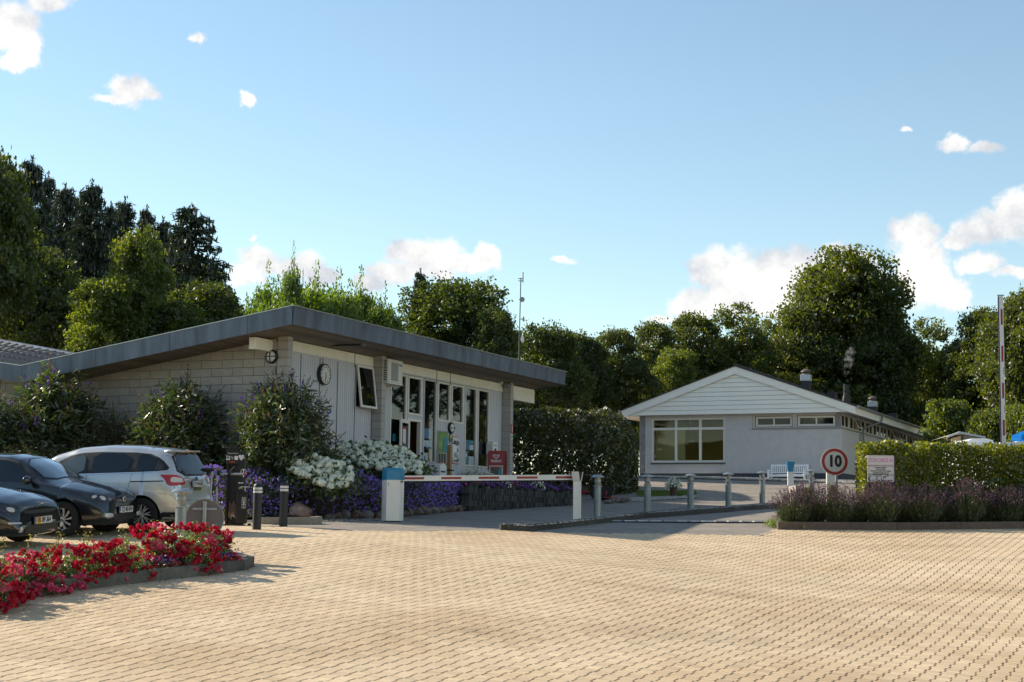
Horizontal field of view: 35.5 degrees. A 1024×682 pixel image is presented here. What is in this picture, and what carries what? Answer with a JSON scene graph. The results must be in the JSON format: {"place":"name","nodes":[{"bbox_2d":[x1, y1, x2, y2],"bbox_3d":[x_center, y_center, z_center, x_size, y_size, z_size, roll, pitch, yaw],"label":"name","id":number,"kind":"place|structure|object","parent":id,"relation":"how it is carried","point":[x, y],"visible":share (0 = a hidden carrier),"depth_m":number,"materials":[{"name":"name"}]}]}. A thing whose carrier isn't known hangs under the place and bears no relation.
{"place":"outdoors","nodes":[
{"label":"outdoors","id":0,"kind":"place"},
{"bbox_2d":[0,521,1023,681],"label":"paving","id":1,"kind":"structure","parent":0,"point":[942,605],"depth_m":20.43,"materials":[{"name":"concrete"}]},
{"bbox_2d":[0,485,62,540],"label":"parked car","id":2,"kind":"object","parent":1,"relation":"on","point":[23,514],"visible":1,"depth_m":25.01,"materials":[{"name":"black paint"}]},
{"bbox_2d":[0,453,140,535],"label":"parked car","id":3,"kind":"object","parent":1,"relation":"on","point":[80,500],"visible":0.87,"depth_m":27.28,"materials":[{"name":"black paint"}]},
{"bbox_2d":[1,556,253,601],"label":"kerb","id":4,"kind":"structure","parent":1,"relation":"on","point":[174,572],"depth_m":21.04,"materials":[{"name":"concrete"}]},
{"bbox_2d":[52,429,212,532],"bbox_3d":[-7.632,2.521,29.271,4.170,1.833,2.063,0,-4,13],"label":"parked car","id":5,"kind":"object","parent":1,"relation":"on","point":[150,477],"visible":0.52,"depth_m":28.38,"materials":[{"name":"silver metal"}]},
{"bbox_2d":[171,487,192,542],"bbox_3d":[-4.903,2.789,23.670,0.326,1.257,0.324,1,-7,0],"label":"lamp bollard","id":6,"kind":"object","parent":1,"relation":"on","point":[181,508],"visible":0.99,"depth_m":23.64,"materials":[{"name":"silver metal"}]},
{"bbox_2d":[187,499,223,537],"bbox_3d":[-4.617,2.920,23.976,0.587,1.113,0.087,2,-7,-8],"label":"road sign","id":7,"kind":"object","parent":1,"relation":"on","point":[210,512],"visible":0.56,"depth_m":24.04,"materials":[{"name":"metal"}]},
{"bbox_2d":[223,446,250,525],"bbox_3d":[-5.504,2.907,32.046,0.614,1.571,0.320,1,-7,0],"label":"repair station","id":8,"kind":"object","parent":1,"relation":"on","point":[236,502],"visible":1,"depth_m":31.99,"materials":[{"name":"black metal"}]},
{"bbox_2d":[252,483,262,529],"bbox_3d":[-4.756,3.135,29.875,0.170,0.965,0.169,1,-7,0],"label":"bollard","id":9,"kind":"object","parent":1,"relation":"on","point":[257,504],"visible":0.97,"depth_m":29.82,"materials":[{"name":"grey"}]},
{"bbox_2d":[279,482,288,526],"bbox_3d":[-4.503,3.268,31.570,0.170,0.980,0.169,1,-7,0],"label":"bollard","id":10,"kind":"object","parent":1,"relation":"on","point":[283,510],"visible":0.95,"depth_m":31.51,"materials":[{"name":"grey"}]},
{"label":"rose bed","id":11,"kind":"structure","parent":1,"relation":"on","visible":0},
{"bbox_2d":[0,558,29,613],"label":"rose bush","id":12,"kind":"object","parent":11,"relation":"on","point":[11,588],"visible":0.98,"depth_m":18.19,"materials":[{"name":"red plant"}]},
{"bbox_2d":[0,536,35,604],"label":"rose bush","id":13,"kind":"object","parent":11,"relation":"on","point":[18,574],"visible":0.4,"depth_m":18.77,"materials":[{"name":"red plant"}]},
{"bbox_2d":[0,532,76,596],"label":"rose bush","id":14,"kind":"object","parent":11,"relation":"on","point":[40,582],"visible":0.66,"depth_m":19.41,"materials":[{"name":"red plant"}]},
{"bbox_2d":[26,529,116,589],"bbox_3d":[-5.644,2.822,20.360,1.258,0.878,1.148,1,-7,0],"label":"rose bush","id":15,"kind":"object","parent":11,"relation":"on","point":[84,568],"visible":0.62,"depth_m":20.18,"materials":[{"name":"red plant"}]},
{"bbox_2d":[78,526,158,580],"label":"rose bush","id":16,"kind":"object","parent":11,"relation":"on","point":[122,562],"visible":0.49,"depth_m":20.85,"materials":[{"name":"red plant"}]},
{"bbox_2d":[119,519,187,568],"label":"rose bush","id":17,"kind":"object","parent":11,"relation":"on","point":[149,545],"visible":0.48,"depth_m":21.62,"materials":[{"name":"red plant"}]},
{"bbox_2d":[152,521,226,574],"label":"rose bush","id":18,"kind":"object","parent":11,"relation":"on","point":[196,549],"visible":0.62,"depth_m":21.93,"materials":[{"name":"red plant"}]},
{"bbox_2d":[183,520,242,562],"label":"rose bush","id":19,"kind":"object","parent":11,"relation":"on","point":[226,540],"visible":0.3,"depth_m":22.70,"materials":[{"name":"red plant"}]},
{"bbox_2d":[0,0,1023,474],"label":"sky","id":20,"kind":"structure","parent":0,"point":[636,160],"materials":[{"name":"blue"}]},
{"bbox_2d":[224,474,939,535],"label":"road","id":21,"kind":"structure","parent":0,"point":[710,492],"depth_m":39.22,"materials":[{"name":"grey asphalt"}]},
{"bbox_2d":[223,490,449,517],"bbox_3d":[-7.424,4.149,40.871,25.278,0.821,13.967,4,-8,-29],"label":"planting bed","id":22,"kind":"object","parent":21,"relation":"on","point":[340,505],"visible":0.02,"depth_m":38.06,"materials":[{"name":"soil"}]},
{"bbox_2d":[58,403,143,450],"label":"evergreen bush","id":23,"kind":"object","parent":22,"relation":"on","point":[109,435],"visible":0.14,"depth_m":37.66,"materials":[{"name":"green plant"}]},
{"bbox_2d":[118,364,233,505],"bbox_3d":[-7.734,2.322,37.354,3.039,3.662,2.978,4,-7,-24],"label":"buddleia bush","id":24,"kind":"object","parent":22,"relation":"on","point":[187,419],"visible":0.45,"depth_m":36.90,"materials":[{"name":"green plant"}]},
{"bbox_2d":[215,367,349,514],"bbox_3d":[-5.197,2.384,36.471,3.112,3.584,3.190,1,-7,0],"label":"buddleia bush","id":25,"kind":"object","parent":22,"relation":"on","point":[279,428],"visible":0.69,"depth_m":35.94,"materials":[{"name":"green plant"}]},
{"bbox_2d":[274,452,370,516],"bbox_3d":[-4.249,3.125,35.404,2.256,1.527,1.475,-2,-7,19],"label":"hydrangea","id":26,"kind":"object","parent":22,"relation":"on","point":[332,478],"visible":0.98,"depth_m":35.16,"materials":[{"name":"white plant"}]},
{"bbox_2d":[204,464,464,516],"bbox_3d":[-3.310,3.679,38.387,2.591,1.317,11.566,-3,-8,32],"label":"blue geranium","id":27,"kind":"object","parent":22,"relation":"on","point":[436,490],"visible":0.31,"depth_m":36.42,"materials":[{"name":"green plant"}]},
{"bbox_2d":[324,435,441,509],"bbox_3d":[-3.019,3.158,38.264,3.637,1.921,2.420,-3,-7,27],"label":"hydrangea","id":28,"kind":"object","parent":22,"relation":"on","point":[373,456],"visible":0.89,"depth_m":38.02,"materials":[{"name":"white plant"}]},
{"bbox_2d":[487,451,506,487],"bbox_3d":[-0.435,3.839,46.751,0.553,1.264,0.332,0,-7,4],"label":"ice cream board","id":29,"kind":"object","parent":22,"relation":"on","point":[497,462],"visible":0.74,"depth_m":46.71,"materials":[{"name":"red plastic"}]},
{"bbox_2d":[381,468,572,521],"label":"barrier gate","id":30,"kind":"structure","parent":21,"relation":"on","point":[394,480],"depth_m":35.04,"materials":[{"name":"white metal"}]},
{"bbox_2d":[461,487,572,510],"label":"retaining wall","id":31,"kind":"structure","parent":21,"relation":"on","point":[501,499],"depth_m":44.20,"materials":[{"name":"grey stone"}]},
{"bbox_2d":[571,471,582,518],"bbox_3d":[1.482,3.559,36.429,0.265,1.166,0.155,1,-7,0],"label":"barrier post","id":32,"kind":"object","parent":21,"relation":"on","point":[577,478],"visible":0.76,"depth_m":36.38,"materials":[{"name":"white metal"}]},
{"bbox_2d":[637,475,856,482],"bbox_3d":[8.229,5.389,62.492,11.793,0.400,2.642,-2,-7,23],"label":"barrier arm","id":33,"kind":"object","parent":21,"relation":"on","point":[800,479],"depth_m":61.44,"materials":[{"name":"grey metal"}]},
{"bbox_2d":[997,295,1012,489],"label":"barrier gate","id":34,"kind":"structure","parent":21,"relation":"on","point":[1001,372],"depth_m":40.45,"materials":[{"name":"white metal"}]},
{"bbox_3d":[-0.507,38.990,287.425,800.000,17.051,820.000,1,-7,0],"label":"ground","id":35,"kind":"structure","parent":0,"visible":0},
{"bbox_2d":[0,388,43,455],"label":"buddleia bush","id":36,"kind":"object","parent":35,"relation":"on","point":[5,433],"visible":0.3,"depth_m":37.28,"materials":[{"name":"green plant"}]},
{"bbox_2d":[0,145,49,341],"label":"broadleaf tree","id":37,"kind":"object","parent":35,"relation":"on","point":[18,296],"visible":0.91,"depth_m":61.95,"materials":[{"name":"green plant"}]},
{"bbox_2d":[21,154,59,291],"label":"spruce tree","id":38,"kind":"object","parent":35,"relation":"on","point":[36,194],"visible":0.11,"depth_m":79.14,"materials":[{"name":"green plant"}]},
{"bbox_2d":[0,245,85,343],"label":"broadleaf tree","id":39,"kind":"object","parent":35,"relation":"on","point":[60,270],"visible":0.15,"depth_m":68.32,"materials":[{"name":"green plant"}]},
{"bbox_2d":[35,171,58,245],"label":"spruce tree","id":40,"kind":"object","parent":35,"relation":"on","point":[50,184],"visible":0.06,"depth_m":87.24,"materials":[{"name":"green plant"}]},
{"bbox_2d":[2,352,123,457],"bbox_3d":[-10.992,2.229,38.414,3.344,3.940,3.276,-5,-9,40],"label":"buddleia bush","id":41,"kind":"object","parent":35,"relation":"on","point":[52,410],"visible":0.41,"depth_m":37.81,"materials":[{"name":"green plant"}]},
{"bbox_2d":[8,275,119,351],"bbox_3d":[-16.651,1.410,62.521,4.529,7.909,5.483,-2,-7,24],"label":"broadleaf tree","id":42,"kind":"object","parent":35,"relation":"on","point":[48,331],"visible":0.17,"depth_m":61.58,"materials":[{"name":"green plant"}]},
{"bbox_2d":[45,182,91,287],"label":"spruce tree","id":43,"kind":"object","parent":35,"relation":"on","point":[64,203],"visible":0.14,"depth_m":85.00,"materials":[{"name":"green plant"}]},
{"bbox_2d":[57,178,114,282],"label":"spruce tree","id":44,"kind":"object","parent":35,"relation":"on","point":[85,250],"visible":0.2,"depth_m":80.83,"materials":[{"name":"green plant"}]},
{"bbox_2d":[58,273,160,352],"bbox_3d":[-14.523,1.367,57.548,4.236,7.712,3.792,5,-8,-36],"label":"broadleaf tree","id":45,"kind":"object","parent":35,"relation":"on","point":[100,304],"visible":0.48,"depth_m":56.80,"materials":[{"name":"green plant"}]},
{"bbox_2d":[103,195,137,271],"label":"spruce tree","id":46,"kind":"object","parent":35,"relation":"on","point":[125,214],"visible":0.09,"depth_m":85.06,"materials":[{"name":"green plant"}]},
{"bbox_2d":[95,223,179,346],"bbox_3d":[-13.440,0.508,58.385,3.605,9.538,3.227,-3,-8,32],"label":"broadleaf tree","id":47,"kind":"object","parent":35,"relation":"on","point":[141,255],"visible":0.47,"depth_m":58.06,"materials":[{"name":"green plant"}]},
{"bbox_2d":[122,298,215,340],"bbox_3d":[-12.585,1.834,58.446,4.236,6.817,5.130,7,-9,-44],"label":"broadleaf tree","id":48,"kind":"object","parent":35,"relation":"on","point":[182,315],"visible":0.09,"depth_m":57.83,"materials":[{"name":"green plant"}]},
{"bbox_2d":[158,202,239,306],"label":"spruce tree","id":49,"kind":"object","parent":35,"relation":"on","point":[183,242],"visible":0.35,"depth_m":76.65,"materials":[{"name":"green plant"}]},
{"bbox_2d":[162,276,244,327],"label":"broadleaf tree","id":50,"kind":"object","parent":35,"relation":"on","point":[215,301],"visible":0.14,"depth_m":65.61,"materials":[{"name":"green plant"}]},
{"bbox_2d":[239,259,287,314],"bbox_3d":[-8.652,1.223,55.272,2.586,8.273,2.116,2,-7,-12],"label":"maple tree","id":51,"kind":"object","parent":35,"relation":"on","point":[262,294],"visible":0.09,"depth_m":55.34,"materials":[{"name":"green plant"}]},
{"bbox_2d":[248,276,301,314],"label":"maple tree","id":52,"kind":"object","parent":35,"relation":"on","point":[262,306],"visible":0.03,"depth_m":53.27,"materials":[{"name":"green plant"}]},
{"bbox_2d":[0,305,566,500],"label":"reception building","id":53,"kind":"structure","parent":35,"relation":"on","point":[464,391],"depth_m":40.24,"materials":[{"name":"grey brick"}]},
{"bbox_2d":[383,358,402,386],"bbox_3d":[-3.255,0.837,42.241,0.432,0.670,0.856,-2,-7,24],"label":"air conditioner","id":54,"kind":"object","parent":53,"relation":"attached to","point":[393,372],"visible":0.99,"depth_m":42.05,"materials":[{"name":"grey"}]},
{"bbox_2d":[389,374,406,445],"bbox_3d":[-3.102,2.638,42.997,0.100,3.538,0.912,-2,-7,24],"label":"window","id":55,"kind":"structure","parent":53,"relation":"in","point":[398,394],"depth_m":43.07,"materials":[{"name":"clear glass"}]},
{"bbox_2d":[407,375,421,415],"bbox_3d":[-2.701,1.513,43.987,0.100,1.065,0.815,-2,-7,24],"label":"window","id":56,"kind":"structure","parent":53,"relation":"in","point":[414,397],"depth_m":44.02,"materials":[{"name":"glass"}]},
{"bbox_2d":[422,378,436,462],"bbox_3d":[-2.332,2.241,44.749,0.100,2.327,0.777,-2,-7,24],"label":"window","id":57,"kind":"structure","parent":53,"relation":"in","point":[430,386],"depth_m":44.84,"materials":[{"name":"clear glass"}]},
{"bbox_2d":[437,381,450,422],"bbox_3d":[-1.970,1.739,45.597,0.100,1.125,0.776,-2,-7,24],"label":"window","id":58,"kind":"structure","parent":53,"relation":"in","point":[444,389],"depth_m":45.64,"materials":[{"name":"glass"}]},
{"bbox_2d":[451,384,463,423],"bbox_3d":[-1.615,1.835,46.389,0.100,1.125,0.782,-2,-7,24],"label":"window","id":59,"kind":"structure","parent":53,"relation":"in","point":[457,391],"depth_m":46.43,"materials":[{"name":"glass"}]},
{"bbox_2d":[464,386,476,466],"bbox_3d":[-1.250,2.530,47.131,0.100,2.327,0.771,-2,-7,24],"label":"window","id":60,"kind":"structure","parent":53,"relation":"in","point":[470,429],"depth_m":47.21,"materials":[{"name":"black glass"}]},
{"bbox_2d":[477,389,489,467],"bbox_3d":[-0.890,2.626,47.922,0.100,2.327,0.770,-2,-7,24],"label":"window","id":61,"kind":"structure","parent":53,"relation":"in","point":[483,395],"depth_m":47.96,"materials":[{"name":"glass"}]},
{"bbox_2d":[278,240,304,306],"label":"maple tree","id":62,"kind":"object","parent":35,"relation":"on","point":[290,282],"visible":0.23,"depth_m":54.38,"materials":[{"name":"green plant"}]},
{"bbox_2d":[261,516,321,524],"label":"kerb","id":63,"kind":"structure","parent":35,"relation":"on","point":[313,520],"depth_m":32.68,"materials":[{"name":"beige concrete"}]},
{"bbox_2d":[299,259,341,312],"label":"maple tree","id":64,"kind":"object","parent":35,"relation":"on","point":[308,303],"visible":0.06,"depth_m":55.32,"materials":[{"name":"green plant"}]},
{"bbox_2d":[310,267,363,320],"bbox_3d":[-5.796,1.370,54.108,3.077,7.965,2.518,-5,-9,40],"label":"maple tree","id":65,"kind":"object","parent":35,"relation":"on","point":[343,307],"visible":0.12,"depth_m":54.19,"materials":[{"name":"green plant"}]},
{"bbox_2d":[339,264,383,322],"bbox_3d":[-5.253,1.331,56.154,3.031,8.141,2.481,4,-7,-27],"label":"maple tree","id":66,"kind":"object","parent":35,"relation":"on","point":[366,301],"visible":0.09,"depth_m":56.19,"materials":[{"name":"green plant"}]},
{"bbox_2d":[364,280,406,331],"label":"maple tree","id":67,"kind":"object","parent":35,"relation":"on","point":[386,317],"visible":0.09,"depth_m":55.16,"materials":[{"name":"green plant"}]},
{"bbox_2d":[396,270,524,357],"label":"hornbeam tree","id":68,"kind":"object","parent":35,"relation":"on","point":[457,305],"visible":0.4,"depth_m":65.54,"materials":[{"name":"green plant"}]},
{"bbox_2d":[469,300,535,409],"bbox_3d":[-0.561,2.003,64.185,3.062,7.369,3.341,0,-7,3],"label":"hornbeam tree","id":69,"kind":"object","parent":35,"relation":"on","point":[495,327],"visible":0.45,"depth_m":63.94,"materials":[{"name":"green plant"}]},
{"bbox_2d":[515,318,600,467],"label":"hornbeam tree","id":70,"kind":"object","parent":35,"relation":"on","point":[543,346],"visible":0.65,"depth_m":75.55,"materials":[{"name":"green plant"}]},
{"bbox_2d":[512,405,640,493],"bbox_3d":[1.329,3.791,54.742,6.074,3.028,5.328,1,-7,0],"label":"hedge","id":71,"kind":"object","parent":35,"relation":"on","point":[621,452],"visible":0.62,"depth_m":52.80,"materials":[{"name":"green plant"}]},
{"bbox_2d":[554,328,619,471],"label":"broadleaf tree","id":72,"kind":"object","parent":35,"relation":"on","point":[594,355],"visible":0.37,"depth_m":79.75,"materials":[{"name":"green plant"}]},
{"bbox_2d":[587,325,663,473],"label":"broadleaf tree","id":73,"kind":"object","parent":35,"relation":"on","point":[628,366],"visible":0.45,"depth_m":83.55,"materials":[{"name":"green plant"}]},
{"bbox_2d":[499,502,783,530],"bbox_3d":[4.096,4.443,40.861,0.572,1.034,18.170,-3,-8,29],"label":"kerb","id":74,"kind":"structure","parent":35,"relation":"on","point":[509,527],"depth_m":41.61,"materials":[{"name":"concrete"}]},
{"bbox_2d":[620,317,689,441],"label":"broadleaf tree","id":75,"kind":"object","parent":35,"relation":"on","point":[648,332],"visible":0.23,"depth_m":87.80,"materials":[{"name":"green plant"}]},
{"bbox_2d":[637,345,698,432],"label":"maple tree","id":76,"kind":"object","parent":35,"relation":"on","point":[674,368],"visible":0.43,"depth_m":77.90,"materials":[{"name":"green plant"}]},
{"bbox_2d":[666,310,739,380],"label":"broadleaf tree","id":77,"kind":"object","parent":35,"relation":"on","point":[709,357],"visible":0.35,"depth_m":89.73,"materials":[{"name":"green plant"}]},
{"bbox_2d":[700,301,791,381],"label":"broadleaf tree","id":78,"kind":"object","parent":35,"relation":"on","point":[742,347],"visible":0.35,"depth_m":91.28,"materials":[{"name":"green plant"}]},
{"bbox_2d":[618,363,950,479],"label":"service building","id":79,"kind":"structure","parent":35,"relation":"on","point":[736,420],"depth_m":63.79,"materials":[{"name":"grey"}]},
{"bbox_2d":[652,418,724,462],"bbox_3d":[7.119,4.020,64.610,3.066,1.785,0.110,-2,-7,24],"label":"window","id":80,"kind":"structure","parent":79,"relation":"in","point":[700,428],"depth_m":64.50,"materials":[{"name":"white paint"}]},
{"bbox_2d":[756,416,792,426],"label":"window","id":81,"kind":"structure","parent":79,"relation":"in","point":[777,421],"depth_m":63.29,"materials":[{"name":"glass"}]},
{"bbox_2d":[798,416,835,425],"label":"window","id":82,"kind":"structure","parent":79,"relation":"in","point":[802,420],"depth_m":62.59,"materials":[{"name":"clear glass"}]},
{"bbox_2d":[760,298,857,398],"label":"broadleaf tree","id":83,"kind":"object","parent":35,"relation":"on","point":[797,346],"visible":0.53,"depth_m":93.46,"materials":[{"name":"green plant"}]},
{"bbox_2d":[765,242,946,414],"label":"broadleaf tree","id":84,"kind":"object","parent":35,"relation":"on","point":[839,286],"visible":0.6,"depth_m":94.13,"materials":[{"name":"green plant"}]},
{"bbox_2d":[837,298,930,424],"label":"broadleaf tree","id":85,"kind":"object","parent":35,"relation":"on","point":[903,405],"visible":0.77,"depth_m":92.99,"materials":[{"name":"green plant"}]},
{"bbox_2d":[773,515,997,521],"bbox_3d":[10.755,4.318,38.423,10.289,0.316,2.989,2,-7,-11],"label":"lavender bed","id":86,"kind":"object","parent":35,"relation":"on","point":[867,520],"visible":0.16,"depth_m":37.70,"materials":[{"name":"soil"}]},
{"bbox_2d":[767,486,816,521],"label":"lavender plant","id":87,"kind":"object","parent":86,"relation":"on","point":[786,512],"visible":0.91,"depth_m":36.26,"materials":[{"name":"green plant"}]},
{"bbox_2d":[780,479,839,521],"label":"lavender plant","id":88,"kind":"object","parent":86,"relation":"on","point":[817,515],"visible":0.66,"depth_m":36.63,"materials":[{"name":"purple plant"}]},
{"bbox_2d":[821,448,848,498],"bbox_3d":[7.881,3.593,39.081,0.683,1.972,0.088,1,-7,-2],"label":"speed sign","id":89,"kind":"object","parent":86,"relation":"on","point":[834,461],"visible":0.98,"depth_m":39.12,"materials":[{"name":"beige metal"}]},
{"bbox_2d":[814,481,863,521],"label":"lavender plant","id":90,"kind":"object","parent":86,"relation":"on","point":[837,512],"visible":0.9,"depth_m":36.35,"materials":[{"name":"purple plant"}]},
{"bbox_2d":[852,477,910,521],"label":"lavender plant","id":91,"kind":"object","parent":86,"relation":"on","point":[884,510],"visible":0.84,"depth_m":36.47,"materials":[{"name":"green plant"}]},
{"bbox_2d":[867,455,895,521],"bbox_3d":[8.601,3.584,37.220,0.668,1.838,0.075,1,-7,0],"label":"information sign","id":92,"kind":"object","parent":86,"relation":"on","point":[886,472],"visible":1,"depth_m":37.25,"materials":[{"name":"grey metal"}]},
{"bbox_2d":[875,479,927,521],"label":"lavender plant","id":93,"kind":"object","parent":86,"relation":"on","point":[902,516],"visible":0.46,"depth_m":36.90,"materials":[{"name":"purple plant"}]},
{"bbox_2d":[900,481,952,521],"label":"lavender plant","id":94,"kind":"object","parent":86,"relation":"on","point":[927,512],"visible":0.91,"depth_m":36.65,"materials":[{"name":"green plant"}]},
{"bbox_2d":[854,439,1023,519],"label":"beech hedge","id":95,"kind":"object","parent":86,"relation":"on","point":[928,455],"visible":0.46,"depth_m":38.51,"materials":[{"name":"green plant"}]},
{"bbox_2d":[941,477,995,521],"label":"lavender plant","id":96,"kind":"object","parent":86,"relation":"on","point":[968,512],"visible":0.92,"depth_m":36.96,"materials":[{"name":"green plant"}]},
{"bbox_2d":[985,484,1023,521],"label":"lavender plant","id":97,"kind":"object","parent":86,"relation":"on","point":[1010,512],"visible":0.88,"depth_m":37.23,"materials":[{"name":"green plant"}]},
{"bbox_2d":[777,521,1023,529],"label":"kerb","id":98,"kind":"structure","parent":35,"relation":"on","point":[893,525],"depth_m":36.17,"materials":[{"name":"grey concrete"}]},
{"bbox_2d":[903,316,966,427],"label":"broadleaf tree","id":99,"kind":"object","parent":35,"relation":"on","point":[936,390],"visible":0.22,"depth_m":99.69,"materials":[{"name":"green plant"}]},
{"bbox_2d":[918,396,986,443],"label":"bush","id":100,"kind":"object","parent":35,"relation":"on","point":[946,417],"visible":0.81,"depth_m":69.51,"materials":[{"name":"green plant"}]},
{"bbox_2d":[940,305,1023,441],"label":"broadleaf tree","id":101,"kind":"object","parent":35,"relation":"on","point":[961,353],"visible":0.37,"depth_m":90.20,"materials":[{"name":"green plant"}]},
{"bbox_2d":[962,405,1011,442],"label":"bush","id":102,"kind":"object","parent":35,"relation":"on","point":[987,422],"visible":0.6,"depth_m":67.76,"materials":[{"name":"green plant"}]},
{"bbox_2d":[964,283,1023,412],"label":"broadleaf tree","id":103,"kind":"object","parent":35,"relation":"on","point":[986,370],"visible":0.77,"depth_m":84.09,"materials":[{"name":"green plant"}]},
{"bbox_2d":[1005,403,1023,441],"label":"bush","id":104,"kind":"object","parent":35,"relation":"on","point":[1015,416],"visible":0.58,"depth_m":65.98,"materials":[{"name":"green plant"}]},
{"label":"island","id":105,"kind":"structure","parent":0,"visible":0},
{"bbox_2d":[505,503,771,525],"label":"pebbles","id":106,"kind":"object","parent":105,"relation":"on","point":[565,521],"visible":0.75,"depth_m":36.94,"materials":[{"name":"grey"}]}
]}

